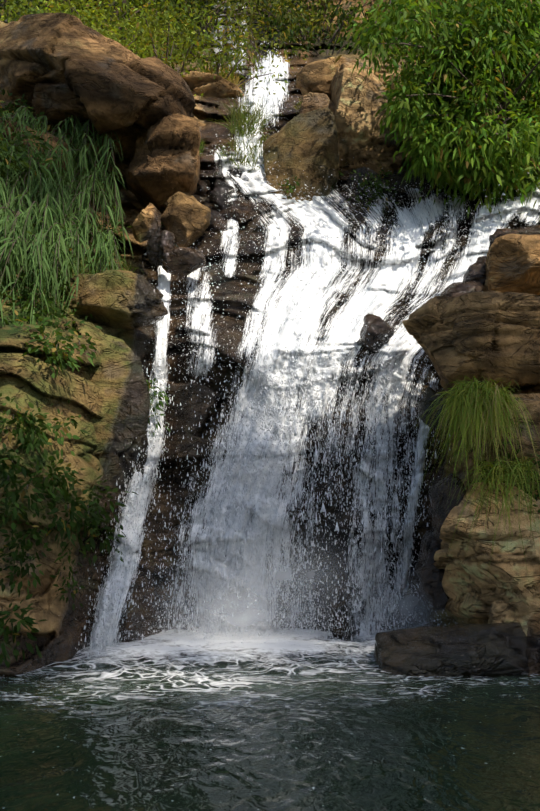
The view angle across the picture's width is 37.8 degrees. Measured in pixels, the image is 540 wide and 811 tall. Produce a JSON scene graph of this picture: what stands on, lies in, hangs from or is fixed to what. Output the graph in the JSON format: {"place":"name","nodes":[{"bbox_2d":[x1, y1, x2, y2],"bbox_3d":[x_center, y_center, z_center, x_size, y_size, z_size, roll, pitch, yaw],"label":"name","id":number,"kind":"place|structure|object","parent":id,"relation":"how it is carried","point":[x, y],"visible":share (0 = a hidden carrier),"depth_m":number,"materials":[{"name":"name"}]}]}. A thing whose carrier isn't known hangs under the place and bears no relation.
{"place":"outdoors","nodes":[
{"label":"outdoors","id":0,"kind":"place"},
{"bbox_2d":[0,0,539,676],"bbox_3d":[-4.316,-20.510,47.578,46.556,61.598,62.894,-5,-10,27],"label":"rock face","id":1,"kind":"object","parent":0,"point":[62,632],"visible":0.08,"depth_m":11.58},
{"bbox_2d":[0,0,488,98],"bbox_3d":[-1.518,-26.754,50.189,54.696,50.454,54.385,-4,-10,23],"label":"bushes","id":2,"kind":"object","parent":1,"relation":"on","point":[100,12],"visible":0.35,"depth_m":27.67,"materials":[{"name":"green plant"}]},
{"bbox_2d":[0,0,539,677],"bbox_3d":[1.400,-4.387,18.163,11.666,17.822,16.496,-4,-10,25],"label":"rocks","id":3,"kind":"object","parent":1,"relation":"on","point":[480,322],"visible":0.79,"depth_m":11.71,"materials":[{"name":"brown stone"}]},
{"bbox_2d":[0,64,539,579],"bbox_3d":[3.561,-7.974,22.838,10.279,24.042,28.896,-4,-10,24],"label":"grass leaves","id":4,"kind":"object","parent":1,"relation":"on","point":[480,410],"visible":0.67,"depth_m":12.18,"materials":[{"name":"green plant"}]},
{"bbox_2d":[0,89,539,666],"bbox_3d":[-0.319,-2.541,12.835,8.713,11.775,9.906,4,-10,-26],"label":"shrub leaves","id":5,"kind":"object","parent":1,"relation":"on","point":[62,483],"visible":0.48,"depth_m":9.36,"materials":[{"name":"green plant"}]},
{"bbox_2d":[0,0,539,637],"bbox_3d":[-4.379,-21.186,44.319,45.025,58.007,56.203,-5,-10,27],"label":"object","id":6,"kind":"object","parent":1,"relation":"on","point":[500,108],"visible":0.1,"depth_m":15.23,"materials":[{"name":"plant"}]},
{"bbox_2d":[3,37,539,675],"bbox_3d":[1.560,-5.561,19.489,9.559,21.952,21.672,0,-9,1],"label":"water spray","id":7,"kind":"object","parent":1,"relation":"on","point":[259,507],"depth_m":11.10,"materials":[{"name":"white liquid"}]},
{"bbox_2d":[318,0,392,36],"bbox_3d":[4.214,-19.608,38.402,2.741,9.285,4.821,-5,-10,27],"label":"shrub","id":8,"kind":"object","parent":1,"relation":"on","point":[344,7],"visible":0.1,"depth_m":36.32,"materials":[{"name":"green plant"}]},
{"bbox_2d":[334,0,539,219],"bbox_3d":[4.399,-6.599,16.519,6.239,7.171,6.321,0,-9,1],"label":"tree leaves","id":9,"kind":"object","parent":1,"relation":"on","point":[505,28],"visible":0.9,"depth_m":15.03,"materials":[{"name":"green plant"}]},
{"bbox_2d":[0,637,539,810],"bbox_3d":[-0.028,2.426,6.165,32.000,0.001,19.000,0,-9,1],"label":"pool water","id":10,"kind":"structure","parent":0,"point":[441,752],"depth_m":5.41,"materials":[{"name":"liquid"}]},
{"bbox_2d":[0,627,537,729],"bbox_3d":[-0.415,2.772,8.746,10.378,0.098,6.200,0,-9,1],"label":"water foam","id":11,"kind":"object","parent":10,"relation":"on","point":[279,648],"depth_m":8.71,"materials":[{"name":"white liquid"}]},
{"bbox_2d":[97,516,445,640],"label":"water mist","id":12,"kind":"structure","parent":0,"point":[259,605],"depth_m":9.88,"materials":[{"name":"white liquid"}]},
{"bbox_2d":[81,50,539,656],"bbox_3d":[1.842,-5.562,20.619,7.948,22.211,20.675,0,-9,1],"label":"waterfall","id":13,"kind":"structure","parent":0,"point":[343,328],"depth_m":12.00,"materials":[{"name":"white liquid"}]}
]}

